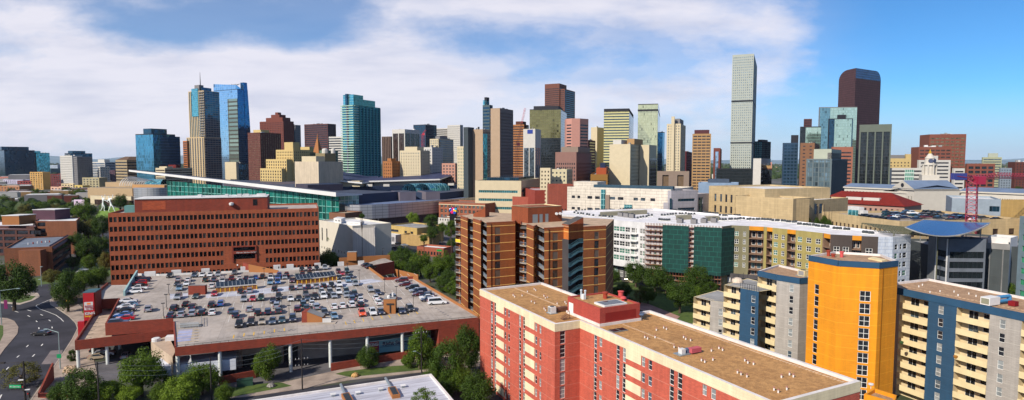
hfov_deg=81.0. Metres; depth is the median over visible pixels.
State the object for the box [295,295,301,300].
parked car
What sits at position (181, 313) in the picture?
parked car
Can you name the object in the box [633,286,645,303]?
leafy tree
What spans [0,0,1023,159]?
sky
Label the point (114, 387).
leafy tree
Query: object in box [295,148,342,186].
office building
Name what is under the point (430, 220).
leafy tree
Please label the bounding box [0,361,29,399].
traffic signal
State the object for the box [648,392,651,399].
window
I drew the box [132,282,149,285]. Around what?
parked car
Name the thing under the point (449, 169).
apartment building
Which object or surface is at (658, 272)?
leafy tree
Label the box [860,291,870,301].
lobby window
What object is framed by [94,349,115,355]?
parked car
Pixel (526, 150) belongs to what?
window
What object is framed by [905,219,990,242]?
solar canopy
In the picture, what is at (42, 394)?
brick wall
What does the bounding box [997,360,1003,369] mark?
window
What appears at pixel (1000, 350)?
window
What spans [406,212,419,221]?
leafy tree
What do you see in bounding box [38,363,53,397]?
brick wall
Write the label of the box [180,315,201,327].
metal railing
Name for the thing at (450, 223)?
leafy tree
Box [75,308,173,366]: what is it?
parking deck
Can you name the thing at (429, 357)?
leafy tree
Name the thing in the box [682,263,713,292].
leafy tree
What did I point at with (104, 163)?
apartment tower
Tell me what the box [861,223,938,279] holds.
canopy truss
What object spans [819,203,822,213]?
window
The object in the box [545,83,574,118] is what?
office tower
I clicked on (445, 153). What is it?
window
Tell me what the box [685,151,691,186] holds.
office building
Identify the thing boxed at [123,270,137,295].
divider wall
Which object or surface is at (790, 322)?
window
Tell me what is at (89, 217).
leafy tree
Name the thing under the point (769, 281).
balcony door
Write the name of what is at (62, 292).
leafy tree
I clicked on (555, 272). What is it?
window
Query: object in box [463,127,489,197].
hotel tower
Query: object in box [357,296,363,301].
parked car
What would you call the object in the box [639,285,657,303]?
leafy tree
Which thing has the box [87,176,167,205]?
theatre complex
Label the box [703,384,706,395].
window
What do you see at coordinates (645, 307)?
pavement
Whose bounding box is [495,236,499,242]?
window
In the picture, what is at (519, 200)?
brick building
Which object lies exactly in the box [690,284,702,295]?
leafy tree
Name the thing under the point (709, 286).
leafy tree
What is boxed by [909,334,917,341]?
balcony door
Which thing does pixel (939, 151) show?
office building
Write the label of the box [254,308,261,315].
parked car
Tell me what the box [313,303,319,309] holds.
parked car
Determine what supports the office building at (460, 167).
on the ground at (132, 347)
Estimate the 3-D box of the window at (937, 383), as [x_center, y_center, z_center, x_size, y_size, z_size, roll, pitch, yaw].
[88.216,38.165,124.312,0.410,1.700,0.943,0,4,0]
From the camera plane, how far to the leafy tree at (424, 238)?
297.44 m
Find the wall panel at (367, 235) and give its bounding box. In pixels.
[353,227,375,256]
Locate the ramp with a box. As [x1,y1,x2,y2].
[339,255,394,276]
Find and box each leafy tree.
[0,257,38,310]
[0,361,42,388]
[41,269,61,291]
[45,382,69,399]
[48,267,82,311]
[57,366,107,399]
[64,256,80,268]
[67,231,84,256]
[70,199,100,238]
[72,269,100,291]
[73,238,100,260]
[73,247,88,258]
[78,218,97,238]
[80,253,97,269]
[85,212,96,220]
[87,248,103,263]
[88,264,109,287]
[91,214,108,250]
[91,235,109,259]
[91,380,127,399]
[96,251,109,269]
[112,193,127,209]
[115,384,143,399]
[116,346,168,396]
[147,382,167,399]
[158,373,201,399]
[162,368,181,382]
[179,360,223,394]
[213,380,234,399]
[251,343,282,380]
[319,248,338,266]
[356,344,379,368]
[359,213,364,255]
[387,249,397,261]
[391,246,412,263]
[394,260,405,270]
[400,354,414,367]
[404,259,419,274]
[404,323,435,369]
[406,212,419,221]
[408,249,431,276]
[411,386,437,399]
[419,234,427,243]
[420,263,439,282]
[422,345,438,366]
[422,366,446,381]
[424,214,438,228]
[426,226,438,244]
[426,338,469,386]
[431,250,455,273]
[436,377,454,395]
[438,222,446,242]
[440,268,455,281]
[444,227,455,240]
[446,219,454,254]
[446,240,455,246]
[446,364,473,392]
[454,322,479,369]
[459,369,497,399]
[613,268,621,281]
[616,283,632,296]
[623,260,646,287]
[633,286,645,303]
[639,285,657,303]
[642,264,668,290]
[656,274,675,292]
[664,276,695,312]
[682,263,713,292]
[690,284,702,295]
[701,281,718,293]
[1008,283,1015,294]
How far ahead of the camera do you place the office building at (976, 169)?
692.77 m
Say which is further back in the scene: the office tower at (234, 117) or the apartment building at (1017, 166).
the office tower at (234, 117)
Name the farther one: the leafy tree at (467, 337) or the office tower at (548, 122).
the office tower at (548, 122)
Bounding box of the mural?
[449,207,456,221]
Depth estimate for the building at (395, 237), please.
372.34 m
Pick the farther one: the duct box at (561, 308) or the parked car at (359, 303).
the parked car at (359, 303)
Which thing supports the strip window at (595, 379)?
in the apartment block at (529, 350)
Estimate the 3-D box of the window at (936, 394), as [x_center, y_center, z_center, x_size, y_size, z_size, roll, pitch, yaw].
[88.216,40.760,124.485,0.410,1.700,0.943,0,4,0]
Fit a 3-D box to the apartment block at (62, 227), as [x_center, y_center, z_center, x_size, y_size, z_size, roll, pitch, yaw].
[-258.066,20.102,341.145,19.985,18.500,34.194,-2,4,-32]
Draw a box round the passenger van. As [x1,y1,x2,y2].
[427,297,446,304]
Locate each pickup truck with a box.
[128,284,148,289]
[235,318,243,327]
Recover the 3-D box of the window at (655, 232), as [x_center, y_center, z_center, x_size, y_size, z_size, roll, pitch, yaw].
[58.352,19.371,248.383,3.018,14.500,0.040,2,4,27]
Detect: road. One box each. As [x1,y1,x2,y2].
[0,296,76,399]
[31,281,89,296]
[58,231,108,272]
[231,366,502,399]
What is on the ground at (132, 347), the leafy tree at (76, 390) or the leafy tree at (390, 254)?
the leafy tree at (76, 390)
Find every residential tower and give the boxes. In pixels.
[186,79,222,185]
[248,130,280,179]
[260,112,294,149]
[340,94,381,176]
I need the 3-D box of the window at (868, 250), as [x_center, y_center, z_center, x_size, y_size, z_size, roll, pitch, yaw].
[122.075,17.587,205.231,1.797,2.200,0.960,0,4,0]
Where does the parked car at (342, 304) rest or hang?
on the parking deck at (218, 332)
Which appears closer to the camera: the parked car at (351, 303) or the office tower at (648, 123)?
the parked car at (351, 303)
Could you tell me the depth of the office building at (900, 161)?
700.59 m
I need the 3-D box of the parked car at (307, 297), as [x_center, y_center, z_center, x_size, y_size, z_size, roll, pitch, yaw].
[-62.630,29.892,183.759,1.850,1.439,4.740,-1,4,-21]
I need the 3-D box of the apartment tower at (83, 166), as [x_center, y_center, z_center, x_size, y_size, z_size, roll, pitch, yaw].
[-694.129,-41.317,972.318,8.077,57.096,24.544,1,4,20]
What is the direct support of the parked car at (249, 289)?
on the parking deck at (218, 332)
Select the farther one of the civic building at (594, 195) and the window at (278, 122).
the window at (278, 122)
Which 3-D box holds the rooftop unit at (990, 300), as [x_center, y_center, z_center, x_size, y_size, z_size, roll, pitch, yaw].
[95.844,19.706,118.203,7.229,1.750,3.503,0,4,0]
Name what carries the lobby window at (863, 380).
in the apartment building at (857, 316)
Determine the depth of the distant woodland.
2943.16 m
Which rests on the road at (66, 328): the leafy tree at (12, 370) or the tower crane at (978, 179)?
the leafy tree at (12, 370)
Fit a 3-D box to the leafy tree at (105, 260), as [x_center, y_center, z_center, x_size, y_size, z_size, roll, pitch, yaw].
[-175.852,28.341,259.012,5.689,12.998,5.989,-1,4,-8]
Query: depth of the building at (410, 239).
364.38 m
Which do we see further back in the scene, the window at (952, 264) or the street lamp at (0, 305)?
the window at (952, 264)
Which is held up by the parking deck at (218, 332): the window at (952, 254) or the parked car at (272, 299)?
the parked car at (272, 299)
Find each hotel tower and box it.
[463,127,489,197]
[483,97,492,176]
[491,108,512,176]
[609,139,642,184]
[639,145,656,185]
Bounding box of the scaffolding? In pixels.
[644,223,720,290]
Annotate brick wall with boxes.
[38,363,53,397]
[40,392,96,398]
[219,370,258,384]
[248,264,278,272]
[331,346,436,370]
[394,269,418,279]
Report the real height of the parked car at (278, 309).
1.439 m
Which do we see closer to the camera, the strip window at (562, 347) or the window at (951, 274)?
the strip window at (562, 347)
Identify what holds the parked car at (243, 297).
on the parking deck at (218, 332)
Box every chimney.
[602,291,607,298]
[618,290,623,296]
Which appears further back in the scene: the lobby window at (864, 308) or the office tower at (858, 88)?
the office tower at (858, 88)
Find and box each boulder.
[266,383,275,387]
[351,372,358,377]
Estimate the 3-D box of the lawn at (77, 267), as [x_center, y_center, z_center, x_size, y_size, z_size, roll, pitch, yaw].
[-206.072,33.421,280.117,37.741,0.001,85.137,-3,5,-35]
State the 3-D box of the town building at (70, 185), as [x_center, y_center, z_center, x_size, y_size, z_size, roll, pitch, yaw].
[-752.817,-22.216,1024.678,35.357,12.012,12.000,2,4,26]
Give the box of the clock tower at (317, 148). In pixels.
[313,134,321,152]
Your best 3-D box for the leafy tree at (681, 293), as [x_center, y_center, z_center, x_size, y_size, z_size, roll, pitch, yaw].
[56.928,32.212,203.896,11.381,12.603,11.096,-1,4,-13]
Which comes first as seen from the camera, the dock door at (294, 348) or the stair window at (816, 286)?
the stair window at (816, 286)
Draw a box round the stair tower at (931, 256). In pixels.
[927,236,970,278]
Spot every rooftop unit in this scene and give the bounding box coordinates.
[546,306,557,314]
[673,346,701,356]
[795,269,807,276]
[980,294,1018,306]
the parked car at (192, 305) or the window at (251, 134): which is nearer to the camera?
the parked car at (192, 305)
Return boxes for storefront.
[369,333,432,354]
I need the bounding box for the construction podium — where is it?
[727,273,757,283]
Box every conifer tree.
[813,206,819,223]
[819,204,826,223]
[826,207,832,224]
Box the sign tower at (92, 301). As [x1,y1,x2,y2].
[77,288,101,334]
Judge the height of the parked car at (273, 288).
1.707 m
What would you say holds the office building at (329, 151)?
on the ground at (132, 347)
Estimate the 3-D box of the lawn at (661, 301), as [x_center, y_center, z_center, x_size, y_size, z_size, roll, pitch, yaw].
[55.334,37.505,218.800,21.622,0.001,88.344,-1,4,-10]
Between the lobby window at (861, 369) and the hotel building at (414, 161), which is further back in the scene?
the hotel building at (414, 161)
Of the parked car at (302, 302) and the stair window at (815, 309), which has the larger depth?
the parked car at (302, 302)
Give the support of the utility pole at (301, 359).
on the road at (456, 394)
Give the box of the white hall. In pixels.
[319,217,391,257]
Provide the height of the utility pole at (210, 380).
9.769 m
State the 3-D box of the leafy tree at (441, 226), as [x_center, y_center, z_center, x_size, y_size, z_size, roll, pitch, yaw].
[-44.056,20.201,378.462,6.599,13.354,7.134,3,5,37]
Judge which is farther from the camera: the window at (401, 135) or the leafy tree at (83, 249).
the window at (401, 135)
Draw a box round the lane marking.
[0,306,52,397]
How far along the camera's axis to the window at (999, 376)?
113.68 m
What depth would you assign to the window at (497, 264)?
185.87 m
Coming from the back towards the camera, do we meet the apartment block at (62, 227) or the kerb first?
the apartment block at (62, 227)
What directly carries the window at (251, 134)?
in the residential tower at (263, 145)
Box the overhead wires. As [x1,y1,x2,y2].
[102,330,418,375]
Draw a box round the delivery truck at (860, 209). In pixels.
[848,206,867,215]
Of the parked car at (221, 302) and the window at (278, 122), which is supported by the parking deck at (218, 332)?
the parked car at (221, 302)
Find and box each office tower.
[0,147,35,176]
[35,151,50,173]
[65,151,92,161]
[135,128,180,181]
[213,82,249,185]
[304,123,335,150]
[382,136,391,175]
[392,129,419,160]
[413,124,436,146]
[437,128,447,138]
[447,125,462,162]
[513,121,528,175]
[523,127,540,177]
[530,106,566,168]
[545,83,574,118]
[565,118,587,146]
[588,139,594,173]
[591,126,603,171]
[603,108,633,170]
[638,104,659,185]
[666,116,685,170]
[691,130,710,189]
[713,148,721,178]
[730,54,756,184]
[754,140,770,158]
[781,135,798,185]
[798,126,820,185]
[799,141,819,185]
[818,107,856,182]
[827,115,852,148]
[838,68,880,182]
[857,124,891,183]
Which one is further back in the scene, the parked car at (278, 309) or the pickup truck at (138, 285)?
the pickup truck at (138, 285)
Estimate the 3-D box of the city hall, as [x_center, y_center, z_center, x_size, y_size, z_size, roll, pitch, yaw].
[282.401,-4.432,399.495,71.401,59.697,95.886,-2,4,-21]
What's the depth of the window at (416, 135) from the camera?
923.87 m
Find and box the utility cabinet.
[237,377,252,386]
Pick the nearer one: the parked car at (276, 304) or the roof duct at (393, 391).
the roof duct at (393, 391)
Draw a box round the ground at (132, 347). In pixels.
[0,164,1005,399]
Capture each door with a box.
[242,354,256,366]
[284,345,297,361]
[533,214,537,222]
[701,299,705,305]
[731,287,735,293]
[765,322,770,328]
[765,332,770,339]
[766,290,771,296]
[766,301,771,306]
[767,278,771,285]
[907,381,915,389]
[908,358,916,365]
[908,370,915,377]
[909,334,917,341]
[909,346,916,353]
[910,310,918,317]
[910,322,917,329]
[911,298,919,305]
[965,388,974,397]
[966,363,975,371]
[966,376,974,384]
[967,350,976,358]
[968,324,977,331]
[968,337,976,345]
[969,310,978,318]
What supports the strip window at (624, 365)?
in the apartment block at (529, 350)
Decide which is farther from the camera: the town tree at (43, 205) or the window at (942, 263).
the town tree at (43, 205)
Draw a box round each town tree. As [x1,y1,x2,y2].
[0,194,9,200]
[0,207,8,214]
[3,208,18,214]
[5,201,22,209]
[17,203,31,211]
[33,201,42,208]
[39,201,52,208]
[47,197,60,203]
[65,201,74,207]
[73,188,85,194]
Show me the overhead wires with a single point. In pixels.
(245, 355)
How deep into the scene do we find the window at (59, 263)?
294.50 m
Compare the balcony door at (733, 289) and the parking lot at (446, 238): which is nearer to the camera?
the balcony door at (733, 289)
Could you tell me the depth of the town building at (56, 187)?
925.40 m
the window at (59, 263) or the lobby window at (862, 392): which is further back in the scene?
the window at (59, 263)
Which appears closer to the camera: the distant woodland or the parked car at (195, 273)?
the parked car at (195, 273)
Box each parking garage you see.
[822,210,1019,238]
[909,239,1017,294]
[961,234,1009,293]
[1000,199,1023,217]
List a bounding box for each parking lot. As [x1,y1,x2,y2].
[391,241,455,254]
[443,232,455,246]
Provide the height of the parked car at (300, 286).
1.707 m
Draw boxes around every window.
[4,230,14,233]
[5,237,14,239]
[17,230,27,233]
[30,230,40,233]
[53,242,69,254]
[53,247,69,261]
[53,254,69,268]
[74,158,91,184]
[109,213,263,279]
[249,134,256,179]
[261,161,285,180]
[262,122,292,132]
[277,152,306,161]
[393,133,397,160]
[399,133,403,160]
[401,153,428,174]
[405,133,409,146]
[410,134,413,146]
[415,134,418,146]
[431,140,452,162]
[495,227,499,233]
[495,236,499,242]
[495,244,499,251]
[495,253,499,259]
[495,261,499,268]
[495,270,499,276]
[495,278,499,284]
[524,148,528,175]
[530,148,533,175]
[535,148,536,177]
[537,148,537,177]
[539,148,539,177]
[552,279,557,286]
[553,233,557,240]
[553,242,557,249]
[553,251,557,258]
[553,261,557,267]
[553,270,557,277]
[560,331,564,343]
[560,344,564,357]
[560,358,564,370]
[560,372,564,384]
[560,386,564,398]
[594,232,598,238]
[594,241,598,247]
[594,250,598,256]
[594,335,596,348]
[594,349,596,362]
[594,363,596,376]
[594,377,596,389]
[616,375,618,388]
[616,389,618,399]
[617,345,619,359]
[623,348,625,361]
[623,363,625,377]
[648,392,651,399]
[649,229,656,263]
[662,175,668,185]
[670,369,673,385]
[670,386,673,399]
[677,175,683,185]
[678,198,694,200]
[678,207,693,209]
[678,372,681,388]
[678,390,681,399]
[698,197,701,211]
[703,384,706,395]
[711,388,715,399]
[715,152,717,178]
[731,56,752,167]
[788,318,792,324]
[789,285,793,291]
[807,160,812,185]
[812,354,816,364]
[813,160,817,186]
[813,331,816,340]
[813,343,816,352]
[814,296,818,305]
[814,308,817,317]
[814,319,817,329]
[815,284,818,294]
[819,160,823,186]
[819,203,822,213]
[825,160,829,186]
[833,246,839,251]
[856,377,866,387]
[857,352,867,363]
[857,365,867,375]
[858,328,868,338]
[858,340,868,350]
[859,303,869,313]
[859,315,869,326]
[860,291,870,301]
[860,389,866,399]
[865,248,871,252]
[934,392,939,399]
[935,380,939,388]
[936,355,940,363]
[936,367,940,375]
[937,259,947,266]
[937,269,944,276]
[937,330,942,338]
[937,343,941,351]
[938,249,945,256]
[938,318,942,326]
[939,306,943,313]
[949,262,982,267]
[949,272,982,277]
[950,252,983,257]
[950,282,981,288]
[955,138,964,165]
[984,314,989,319]
[989,206,998,211]
[996,387,1001,396]
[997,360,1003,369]
[997,373,1002,382]
[998,347,1003,355]
[999,333,1004,342]
[1000,319,1005,328]
[1009,228,1013,233]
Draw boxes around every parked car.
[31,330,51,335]
[87,353,109,359]
[89,347,110,352]
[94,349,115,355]
[107,318,129,322]
[113,311,134,316]
[116,303,135,308]
[116,306,136,312]
[116,314,135,319]
[119,297,137,303]
[120,351,131,358]
[121,301,139,304]
[126,287,143,293]
[132,279,148,284]
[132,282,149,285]
[135,276,151,280]
[140,342,150,350]
[144,304,152,311]
[166,272,173,277]
[166,311,175,318]
[169,304,179,310]
[173,292,182,299]
[175,276,182,280]
[175,284,183,290]
[176,311,185,317]
[181,301,190,306]
[183,280,190,285]
[188,303,197,309]
[188,309,196,316]
[191,271,198,277]
[192,292,200,298]
[197,308,207,315]
[199,272,205,276]
[202,276,209,281]
[207,300,215,307]
[208,282,214,287]
[208,308,215,314]
[211,276,217,281]
[211,290,218,295]
[215,270,220,275]
[217,299,224,306]
[227,307,234,313]
[232,310,239,317]
[237,287,244,293]
[240,294,246,301]
[245,305,253,311]
[246,287,252,293]
[246,316,255,325]
[249,295,256,301]
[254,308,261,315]
[257,293,264,300]
[258,317,265,324]
[264,307,271,314]
[267,278,272,284]
[268,316,276,324]
[270,297,275,302]
[271,285,277,291]
[273,301,279,308]
[274,278,280,284]
[275,292,281,298]
[275,307,281,313]
[278,315,285,323]
[287,295,293,300]
[289,284,294,289]
[289,313,296,321]
[294,304,300,311]
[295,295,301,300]
[297,283,302,289]
[300,300,306,306]
[302,289,308,296]
[303,304,309,310]
[304,295,310,300]
[312,292,318,299]
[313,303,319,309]
[320,292,326,298]
[320,308,328,314]
[326,287,333,294]
[328,281,334,286]
[330,292,337,298]
[330,303,337,309]
[330,312,338,318]
[335,287,341,294]
[336,280,342,286]
[339,302,345,308]
[343,291,349,297]
[344,267,349,272]
[345,276,350,281]
[347,300,355,307]
[348,295,355,300]
[351,289,357,296]
[352,279,358,285]
[356,301,364,306]
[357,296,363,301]
[358,307,365,316]
[364,264,376,268]
[367,285,373,291]
[368,307,376,315]
[372,294,379,300]
[374,289,381,294]
[374,299,382,304]
[377,308,384,314]
[395,276,408,281]
[397,307,405,313]
[398,281,412,286]
[405,283,419,289]
[405,303,414,311]
[412,291,424,296]
[413,287,427,291]
[419,291,434,295]
[419,294,434,298]
[420,296,432,301]
[887,216,899,219]
[910,217,922,219]
[920,214,932,217]
[932,216,944,218]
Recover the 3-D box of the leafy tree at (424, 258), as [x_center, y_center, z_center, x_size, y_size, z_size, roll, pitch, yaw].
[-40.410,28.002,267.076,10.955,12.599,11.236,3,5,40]
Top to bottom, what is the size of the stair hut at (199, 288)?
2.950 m
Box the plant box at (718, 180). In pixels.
[708,179,728,182]
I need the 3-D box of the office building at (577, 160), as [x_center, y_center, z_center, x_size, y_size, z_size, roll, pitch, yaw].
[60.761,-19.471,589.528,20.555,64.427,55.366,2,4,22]
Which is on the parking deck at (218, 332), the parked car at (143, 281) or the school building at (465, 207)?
the parked car at (143, 281)
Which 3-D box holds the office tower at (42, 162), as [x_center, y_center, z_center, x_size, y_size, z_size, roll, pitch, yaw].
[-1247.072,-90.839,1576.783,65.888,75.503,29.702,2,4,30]
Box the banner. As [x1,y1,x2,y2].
[4,300,7,308]
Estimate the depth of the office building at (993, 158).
902.05 m
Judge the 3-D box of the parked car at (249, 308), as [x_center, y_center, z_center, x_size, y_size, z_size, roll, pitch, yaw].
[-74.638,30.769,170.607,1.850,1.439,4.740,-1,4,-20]
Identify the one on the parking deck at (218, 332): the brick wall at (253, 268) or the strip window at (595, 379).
the brick wall at (253, 268)
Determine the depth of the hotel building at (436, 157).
684.85 m
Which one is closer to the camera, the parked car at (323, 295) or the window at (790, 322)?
the window at (790, 322)
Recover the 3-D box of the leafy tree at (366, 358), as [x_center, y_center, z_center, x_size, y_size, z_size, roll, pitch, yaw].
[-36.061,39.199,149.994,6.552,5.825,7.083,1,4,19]
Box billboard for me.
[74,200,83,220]
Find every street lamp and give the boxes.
[0,288,19,324]
[43,328,60,368]
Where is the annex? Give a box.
[864,388,896,399]
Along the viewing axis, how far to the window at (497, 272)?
186.05 m
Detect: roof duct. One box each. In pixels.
[339,383,352,399]
[384,377,399,398]
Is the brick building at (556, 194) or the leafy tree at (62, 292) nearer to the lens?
the leafy tree at (62, 292)
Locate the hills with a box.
[50,155,1023,163]
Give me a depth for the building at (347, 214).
433.03 m
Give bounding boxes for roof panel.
[608,329,620,332]
[616,327,627,331]
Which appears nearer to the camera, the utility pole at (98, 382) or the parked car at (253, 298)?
the utility pole at (98, 382)
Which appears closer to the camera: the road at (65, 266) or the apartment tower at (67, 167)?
the road at (65, 266)
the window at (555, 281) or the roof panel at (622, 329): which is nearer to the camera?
the roof panel at (622, 329)
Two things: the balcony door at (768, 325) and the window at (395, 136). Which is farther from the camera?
the window at (395, 136)
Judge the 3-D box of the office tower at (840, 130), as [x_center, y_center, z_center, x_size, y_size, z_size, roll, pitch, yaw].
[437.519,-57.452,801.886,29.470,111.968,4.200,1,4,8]
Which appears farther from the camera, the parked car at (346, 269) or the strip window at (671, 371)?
the parked car at (346, 269)
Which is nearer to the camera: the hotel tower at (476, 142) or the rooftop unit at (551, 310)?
the rooftop unit at (551, 310)
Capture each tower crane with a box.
[515,110,525,173]
[950,173,1023,233]
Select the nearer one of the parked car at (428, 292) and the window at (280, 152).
the parked car at (428, 292)
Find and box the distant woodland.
[50,163,1007,178]
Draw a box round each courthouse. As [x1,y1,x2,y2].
[709,184,829,214]
[736,195,813,222]
[741,186,804,187]
[771,197,809,221]
[813,197,847,221]
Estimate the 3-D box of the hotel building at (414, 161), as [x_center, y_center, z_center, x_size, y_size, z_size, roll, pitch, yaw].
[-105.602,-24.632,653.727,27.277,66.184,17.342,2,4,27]
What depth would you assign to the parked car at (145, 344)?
163.89 m
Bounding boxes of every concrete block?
[144,271,155,276]
[201,268,209,271]
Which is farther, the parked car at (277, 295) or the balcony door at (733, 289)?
the parked car at (277, 295)
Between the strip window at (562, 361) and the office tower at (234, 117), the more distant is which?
the office tower at (234, 117)
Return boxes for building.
[0,185,33,190]
[0,192,20,196]
[3,179,29,183]
[8,174,29,179]
[8,191,33,196]
[17,180,30,184]
[24,193,63,201]
[30,172,50,189]
[47,195,62,199]
[50,168,59,172]
[50,174,60,186]
[51,186,68,189]
[52,190,71,193]
[61,183,74,187]
[64,195,78,202]
[74,185,89,187]
[76,192,87,199]
[82,177,107,186]
[97,170,115,181]
[98,167,109,181]
[108,193,319,284]
[115,157,136,181]
[155,165,192,182]
[225,162,238,179]
[238,162,248,179]
[255,374,452,399]
[260,142,309,181]
[295,125,300,146]
[300,147,315,155]
[320,150,337,161]
[329,136,342,161]
[329,211,361,218]
[383,158,399,177]
[391,222,443,240]
[391,233,400,243]
[400,147,429,180]
[401,233,438,245]
[417,244,452,256]
[424,145,442,180]
[438,216,455,223]
[439,200,494,216]
[442,163,456,183]
[457,146,463,188]
[475,175,539,213]
[512,196,527,205]
[524,187,545,203]
[540,168,551,203]
[547,184,573,210]
[552,168,572,183]
[555,147,590,184]
[567,181,692,210]
[591,163,608,184]
[657,171,688,186]
[658,131,664,170]
[668,188,697,211]
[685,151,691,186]
[693,251,1023,399]
[697,193,708,212]
[698,182,738,192]
[716,168,751,184]
[753,158,770,184]
[762,166,771,184]
[804,119,811,126]
[806,149,847,194]
[830,191,923,210]
[831,147,852,184]
[890,154,910,167]
[890,168,921,184]
[911,145,951,175]
[917,156,950,181]
[919,133,965,182]
[933,236,985,288]
[945,195,1000,215]
[951,168,964,189]
[964,164,994,187]
[982,153,1001,187]
[998,168,1011,187]
[1008,160,1023,188]
[1015,216,1023,296]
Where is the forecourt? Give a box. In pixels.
[94,345,410,389]
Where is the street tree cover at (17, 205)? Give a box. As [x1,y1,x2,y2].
[0,193,107,215]
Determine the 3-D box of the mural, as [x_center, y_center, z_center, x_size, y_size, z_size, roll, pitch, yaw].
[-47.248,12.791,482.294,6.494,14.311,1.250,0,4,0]
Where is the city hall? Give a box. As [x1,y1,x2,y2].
[843,149,1023,210]
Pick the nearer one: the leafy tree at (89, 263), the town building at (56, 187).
the leafy tree at (89, 263)
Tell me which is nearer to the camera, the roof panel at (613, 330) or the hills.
the roof panel at (613, 330)
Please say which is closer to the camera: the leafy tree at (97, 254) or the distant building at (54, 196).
the leafy tree at (97, 254)
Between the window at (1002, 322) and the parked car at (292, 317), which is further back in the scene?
the parked car at (292, 317)
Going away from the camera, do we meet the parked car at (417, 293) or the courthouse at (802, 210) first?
the parked car at (417, 293)
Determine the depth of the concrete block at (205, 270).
227.52 m
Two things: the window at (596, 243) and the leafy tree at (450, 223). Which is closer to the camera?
the window at (596, 243)
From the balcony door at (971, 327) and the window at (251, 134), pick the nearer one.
the balcony door at (971, 327)
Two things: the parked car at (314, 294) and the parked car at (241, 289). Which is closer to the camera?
the parked car at (314, 294)
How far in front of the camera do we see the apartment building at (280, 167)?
720.77 m
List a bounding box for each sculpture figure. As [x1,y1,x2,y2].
[100,196,105,210]
[107,195,114,210]
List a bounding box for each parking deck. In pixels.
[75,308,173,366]
[101,265,478,380]
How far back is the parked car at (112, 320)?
155.15 m
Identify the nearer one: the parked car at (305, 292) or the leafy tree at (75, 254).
the parked car at (305, 292)
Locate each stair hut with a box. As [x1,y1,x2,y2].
[188,284,206,294]
[297,308,336,324]
[347,251,356,260]
[383,292,396,313]
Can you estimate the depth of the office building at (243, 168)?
941.16 m
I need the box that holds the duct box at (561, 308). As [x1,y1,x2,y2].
[556,306,567,311]
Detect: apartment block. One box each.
[0,221,40,255]
[4,235,70,275]
[34,217,80,253]
[480,282,860,399]
[562,208,910,290]
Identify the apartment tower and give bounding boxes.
[60,154,81,182]
[73,157,92,184]
[92,159,115,176]
[183,141,189,167]
[430,136,453,162]
[455,204,613,322]
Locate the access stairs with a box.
[560,311,569,319]
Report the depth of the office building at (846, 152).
639.82 m
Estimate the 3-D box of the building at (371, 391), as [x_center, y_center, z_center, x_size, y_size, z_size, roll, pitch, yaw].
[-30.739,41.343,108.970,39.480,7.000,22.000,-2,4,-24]
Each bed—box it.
[56,294,82,307]
[62,365,76,372]
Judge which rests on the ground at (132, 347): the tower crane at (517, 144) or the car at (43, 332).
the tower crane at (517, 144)
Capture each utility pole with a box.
[96,362,99,399]
[210,357,211,399]
[295,339,308,389]
[413,328,426,373]
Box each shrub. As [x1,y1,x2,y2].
[67,349,75,361]
[435,278,452,291]
[443,282,455,295]
[450,275,455,283]
[613,286,621,291]
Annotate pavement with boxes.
[0,318,17,354]
[1,292,39,304]
[32,298,116,399]
[218,351,479,399]
[638,302,679,318]
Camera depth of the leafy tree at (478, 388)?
123.08 m
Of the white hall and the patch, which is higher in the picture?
the white hall
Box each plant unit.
[676,218,683,222]
[690,218,697,223]
[700,218,707,222]
[710,217,717,222]
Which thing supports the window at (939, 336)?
in the apartment building at (857, 316)
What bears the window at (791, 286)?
in the apartment building at (857, 316)
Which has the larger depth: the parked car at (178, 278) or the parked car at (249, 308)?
the parked car at (178, 278)
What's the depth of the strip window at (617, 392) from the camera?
103.05 m
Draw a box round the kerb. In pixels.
[31,301,77,399]
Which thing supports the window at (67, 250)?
in the apartment block at (49, 252)
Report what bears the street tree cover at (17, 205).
on the ground at (132, 347)
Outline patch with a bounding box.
[42,350,62,363]
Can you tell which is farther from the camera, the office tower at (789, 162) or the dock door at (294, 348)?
the office tower at (789, 162)
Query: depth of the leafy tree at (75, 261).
285.28 m
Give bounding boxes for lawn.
[0,296,34,302]
[0,325,2,339]
[23,258,110,288]
[98,207,118,217]
[224,364,430,396]
[418,265,455,297]
[613,280,692,323]
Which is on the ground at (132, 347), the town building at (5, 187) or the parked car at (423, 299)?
the town building at (5, 187)
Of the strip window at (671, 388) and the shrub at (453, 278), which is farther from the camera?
the shrub at (453, 278)
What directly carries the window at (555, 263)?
in the apartment tower at (549, 244)
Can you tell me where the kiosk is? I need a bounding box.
[848,209,858,215]
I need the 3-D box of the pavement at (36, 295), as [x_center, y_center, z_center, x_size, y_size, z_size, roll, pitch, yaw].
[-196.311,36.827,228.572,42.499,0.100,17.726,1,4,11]
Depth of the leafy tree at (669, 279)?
232.90 m
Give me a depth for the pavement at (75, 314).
155.60 m
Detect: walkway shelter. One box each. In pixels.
[215,279,256,292]
[295,271,336,283]
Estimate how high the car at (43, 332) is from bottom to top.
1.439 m
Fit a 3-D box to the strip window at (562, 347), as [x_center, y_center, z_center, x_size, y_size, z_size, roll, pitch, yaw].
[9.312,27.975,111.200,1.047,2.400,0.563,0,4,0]
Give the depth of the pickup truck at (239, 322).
153.86 m
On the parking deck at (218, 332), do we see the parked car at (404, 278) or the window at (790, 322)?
the parked car at (404, 278)

